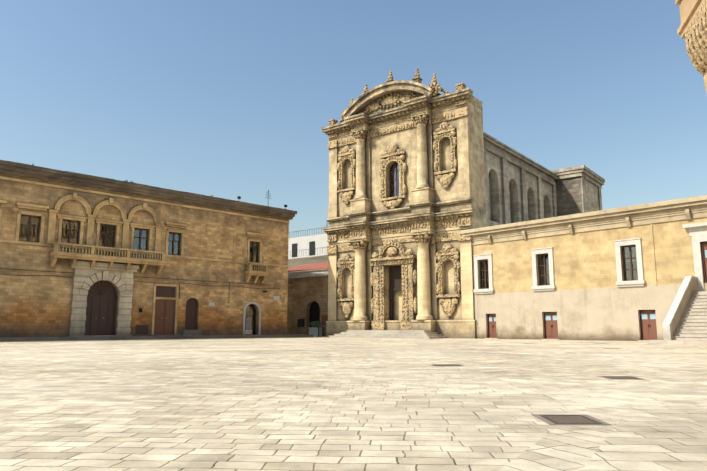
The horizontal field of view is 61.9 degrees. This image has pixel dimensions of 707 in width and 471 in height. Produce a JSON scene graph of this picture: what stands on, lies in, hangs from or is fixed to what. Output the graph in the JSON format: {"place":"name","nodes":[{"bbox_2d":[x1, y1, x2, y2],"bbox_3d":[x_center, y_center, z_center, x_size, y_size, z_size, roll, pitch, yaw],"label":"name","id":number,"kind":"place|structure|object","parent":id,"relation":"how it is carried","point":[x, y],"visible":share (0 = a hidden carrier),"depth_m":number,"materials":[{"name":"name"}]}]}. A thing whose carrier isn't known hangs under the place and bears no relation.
{"place":"outdoors","nodes":[
{"label":"outdoors","id":0,"kind":"place"},
{"bbox_2d":[297,319,318,336],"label":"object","id":1,"kind":"object","parent":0,"point":[300,323],"visible":1,"depth_m":66.77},
{"bbox_2d":[288,234,328,271],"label":"building","id":2,"kind":"structure","parent":0,"point":[320,240],"depth_m":85.85,"materials":[{"name":"paint"}]},
{"bbox_2d":[288,223,328,256],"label":"windows","id":3,"kind":"structure","parent":2,"relation":"on","point":[312,249],"depth_m":85.65,"materials":[{"name":"grey glass"}]},
{"bbox_2d":[309,301,319,326],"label":"arched doorway","id":4,"kind":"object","parent":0,"point":[314,314],"visible":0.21,"depth_m":66.52,"materials":[{"name":"black"}]},
{"bbox_2d":[321,315,327,324],"bbox_3d":[-2.590,9.221,64.263,2.400,1.100,0.080,-7,-11,38],"label":"sign","id":5,"kind":"object","parent":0,"point":[324,318],"visible":0.32,"depth_m":64.70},
{"bbox_2d":[0,336,706,470],"bbox_3d":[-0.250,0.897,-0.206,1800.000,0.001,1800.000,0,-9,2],"label":"piazza ground","id":6,"kind":"structure","parent":0,"point":[320,403],"depth_m":7.13,"materials":[{"name":"beige stone"}]},
{"bbox_2d":[0,173,288,336],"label":"palazzo walls","id":7,"kind":"structure","parent":6,"relation":"on","point":[35,306],"depth_m":51.57,"materials":[{"name":"beige stone"}]},
{"bbox_2d":[68,261,138,336],"bbox_3d":[-20.115,5.266,47.411,5.400,6.100,0.550,9,-12,-43],"label":"portal surround","id":8,"kind":"object","parent":7,"relation":"attached to","point":[86,277],"visible":0.94,"depth_m":47.37,"materials":[{"name":"beige stone"}]},
{"bbox_2d":[19,214,258,270],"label":"windows","id":9,"kind":"structure","parent":7,"relation":"attached to","point":[70,230],"depth_m":48.70,"materials":[{"name":"brown wood"}]},
{"bbox_2d":[19,216,257,334],"bbox_3d":[-21.637,3.458,47.176,33.500,9.200,0.270,9,-12,-43],"label":"palazzo glass","id":10,"kind":"object","parent":9,"relation":"in","point":[250,308],"visible":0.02,"depth_m":48.84,"materials":[{"name":"black glass"}]},
{"bbox_2d":[0,268,279,311],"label":"cables","id":11,"kind":"object","parent":7,"relation":"attached to","point":[140,309],"visible":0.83,"depth_m":50.45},
{"bbox_2d":[84,280,196,334],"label":"wooden doors","id":12,"kind":"structure","parent":7,"relation":"in","point":[101,299],"depth_m":48.17,"materials":[{"name":"brown wood"}]},
{"bbox_2d":[0,176,289,334],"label":"stone moldings","id":13,"kind":"structure","parent":7,"relation":"attached to","point":[90,218],"depth_m":49.11,"materials":[{"name":"beige stone"}]},
{"bbox_2d":[0,160,296,219],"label":"roof cornice","id":14,"kind":"structure","parent":7,"relation":"attached to","point":[41,173],"depth_m":50.07,"materials":[{"name":"beige stone"}]},
{"bbox_2d":[237,190,286,208],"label":"rooftop antennas","id":15,"kind":"object","parent":14,"relation":"on","point":[239,197],"visible":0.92,"depth_m":61.34,"materials":[{"name":"grey metal"}]},
{"bbox_2d":[49,242,268,283],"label":"balconies","id":16,"kind":"structure","parent":7,"relation":"attached to","point":[127,259],"depth_m":48.16,"materials":[{"name":"beige stone"}]},
{"bbox_2d":[154,299,174,334],"bbox_3d":[-16.505,7.112,51.279,1.900,3.050,0.120,9,-12,-43],"label":"door","id":17,"kind":"structure","parent":7,"relation":"in","point":[164,310],"depth_m":51.26,"materials":[{"name":"brown wood"}]},
{"bbox_2d":[209,296,279,305],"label":"wall plaques","id":18,"kind":"object","parent":7,"relation":"attached to","point":[274,298],"visible":0.89,"depth_m":59.38,"materials":[{"name":"white stone"}]},
{"bbox_2d":[246,318,251,329],"bbox_3d":[-10.245,8.632,57.594,0.600,1.200,0.050,9,-12,-43],"label":"door panel","id":19,"kind":"object","parent":7,"relation":"attached to","point":[248,323],"visible":1,"depth_m":57.55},
{"bbox_2d":[243,302,260,334],"bbox_3d":[-9.893,8.093,57.383,2.000,3.300,0.160,9,-12,-43],"label":"shop frame","id":20,"kind":"object","parent":7,"relation":"attached to","point":[259,315],"visible":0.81,"depth_m":57.62,"materials":[{"name":"white stone"}]},
{"bbox_2d":[0,330,312,340],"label":"sidewalk","id":21,"kind":"structure","parent":6,"relation":"on","point":[192,334],"depth_m":48.21,"materials":[{"name":"stone"}]},
{"bbox_2d":[287,276,327,335],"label":"stone wall","id":22,"kind":"structure","parent":6,"relation":"on","point":[305,293],"depth_m":66.94,"materials":[{"name":"brown stone"}]},
{"bbox_2d":[288,269,327,278],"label":"gap beam","id":23,"kind":"structure","parent":22,"relation":"on","point":[312,273],"depth_m":66.73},
{"bbox_2d":[288,262,327,271],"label":"tile roof","id":24,"kind":"structure","parent":23,"relation":"on","point":[313,266],"depth_m":69.53,"materials":[{"name":"red tile"}]},
{"bbox_2d":[308,327,323,336],"bbox_3d":[-4.082,10.349,63.225,1.500,0.950,0.900,-7,-11,38],"label":"planter","id":25,"kind":"object","parent":6,"relation":"on","point":[313,331],"visible":0.89,"depth_m":62.90,"materials":[{"name":"concrete"}]},
{"bbox_2d":[310,321,320,326],"bbox_3d":[-4.068,9.552,63.361,1.305,0.722,0.804,-7,-11,38],"label":"potted plant","id":26,"kind":"object","parent":25,"relation":"in","point":[315,323],"visible":0.98,"depth_m":63.07,"materials":[{"name":"green plant"}]},
{"bbox_2d":[328,330,446,338],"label":"church steps","id":27,"kind":"structure","parent":6,"relation":"on","point":[417,334],"depth_m":52.97,"materials":[{"name":"beige stone"}]},
{"bbox_2d":[321,76,486,338],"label":"church facade","id":28,"kind":"structure","parent":6,"relation":"on","point":[463,193],"depth_m":56.13,"materials":[{"name":"beige stone"}]},
{"bbox_2d":[352,124,433,320],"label":"columns","id":29,"kind":"structure","parent":28,"relation":"attached to","point":[423,290],"depth_m":55.54,"materials":[{"name":"beige stone"}]},
{"bbox_2d":[389,162,398,196],"bbox_3d":[4.241,-5.512,58.408,1.600,3.600,0.090,-7,-11,38],"label":"window frame","id":30,"kind":"object","parent":28,"relation":"in","point":[390,180],"visible":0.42,"depth_m":58.66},
{"bbox_2d":[390,163,398,196],"bbox_3d":[4.284,-5.553,58.470,1.600,3.700,0.050,-7,-11,38],"label":"window glass","id":31,"kind":"object","parent":30,"relation":"in","point":[393,183],"depth_m":58.58,"materials":[{"name":"glass"}]},
{"bbox_2d":[389,265,401,319],"bbox_3d":[4.330,5.966,56.726,2.100,6.200,0.200,-7,-11,38],"label":"church door wood","id":32,"kind":"object","parent":28,"relation":"in","point":[395,278],"visible":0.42,"depth_m":57.15,"materials":[{"name":"brown wood"}]},
{"bbox_2d":[327,68,471,329],"bbox_3d":[3.547,-3.915,57.261,16.700,25.890,1.824,-7,-11,38],"label":"carved ornament","id":33,"kind":"object","parent":28,"relation":"attached to","point":[394,252],"visible":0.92,"depth_m":56.74,"materials":[{"name":"beige stone"}]},
{"bbox_2d":[345,138,453,297],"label":"niches","id":34,"kind":"object","parent":28,"relation":"in","point":[449,264],"visible":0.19,"depth_m":55.17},
{"bbox_2d":[434,343,639,423],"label":"manhole cover frames","id":35,"kind":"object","parent":6,"relation":"on","point":[553,421],"visible":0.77,"depth_m":6.18,"materials":[{"name":"grey metal"}]},
{"bbox_2d":[437,343,636,422],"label":"manhole covers","id":36,"kind":"object","parent":6,"relation":"in","point":[569,419],"visible":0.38,"depth_m":6.01,"materials":[{"name":"grey metal"}]},
{"bbox_2d":[431,343,646,424],"bbox_3d":[6.962,4.274,21.367,7.302,0.003,32.908,-5,-10,28],"label":"manhole grime","id":37,"kind":"object","parent":6,"relation":"on","point":[538,416],"visible":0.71,"depth_m":6.02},
{"bbox_2d":[472,217,706,293],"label":"stone wall","id":38,"kind":"structure","parent":6,"relation":"on","point":[585,260],"depth_m":43.87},
{"bbox_2d":[457,195,706,244],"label":"wing cornice","id":39,"kind":"structure","parent":38,"relation":"on","point":[689,208],"depth_m":43.73,"materials":[{"name":"beige stone"}]},
{"bbox_2d":[473,222,706,293],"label":"window surrounds","id":40,"kind":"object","parent":38,"relation":"attached to","point":[698,232],"depth_m":42.23,"materials":[{"name":"white stone"}]},
{"bbox_2d":[474,283,706,340],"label":"lower wall","id":41,"kind":"structure","parent":38,"relation":"attached to","point":[606,314],"depth_m":44.20,"materials":[{"name":"beige paint"}]},
{"bbox_2d":[487,241,706,339],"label":"door frames","id":42,"kind":"structure","parent":41,"relation":"in","point":[703,263],"depth_m":41.05,"materials":[{"name":"brown wood"}]},
{"bbox_2d":[489,243,706,339],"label":"doors","id":43,"kind":"structure","parent":42,"relation":"in","point":[649,333],"depth_m":41.15,"materials":[{"name":"brown wood"}]},
{"bbox_2d":[489,250,706,320],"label":"door transom windows","id":44,"kind":"structure","parent":43,"relation":"in","point":[644,316],"depth_m":41.18,"materials":[{"name":"grey glass"}]},
{"bbox_2d":[649,291,706,344],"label":"stair steps","id":45,"kind":"structure","parent":6,"relation":"on","point":[692,328],"depth_m":34.70,"materials":[{"name":"beige stone"}]},
{"bbox_2d":[672,279,697,335],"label":"stair parapets","id":46,"kind":"object","parent":45,"relation":"on","point":[692,286],"visible":0.18,"depth_m":36.38,"materials":[{"name":"beige stone"}]},
{"bbox_2d":[662,276,697,339],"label":"stairs copings","id":47,"kind":"object","parent":6,"relation":"on","point":[668,320],"visible":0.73,"depth_m":35.42,"materials":[{"name":"white stone"}]},
{"bbox_2d":[703,68,706,93],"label":"building wall","id":48,"kind":"structure","parent":6,"relation":"on","point":[705,76],"depth_m":30.82,"materials":[{"name":"beige stone"}]},
{"bbox_2d":[685,0,706,73],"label":"tower corbels","id":49,"kind":"object","parent":48,"relation":"on","point":[696,39],"visible":0.96,"depth_m":29.99,"materials":[{"name":"beige stone"}]},
{"bbox_2d":[0,0,706,237],"label":"sky","id":50,"kind":"structure","parent":0,"point":[226,99],"materials":[{"name":"blue"}]},
{"bbox_2d":[483,132,604,226],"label":"church nave","id":51,"kind":"structure","parent":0,"point":[519,187],"depth_m":66.34,"materials":[{"name":"grey stone"}]},
{"bbox_2d":[485,338,648,340],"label":"doorsteps","id":52,"kind":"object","parent":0,"point":[556,339],"depth_m":45.59,"materials":[{"name":"beige stone"}]},
{"bbox_2d":[675,0,703,38],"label":"balcony slab","id":53,"kind":"structure","parent":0,"point":[689,9],"depth_m":31.16,"materials":[{"name":"beige stone"}]}
]}

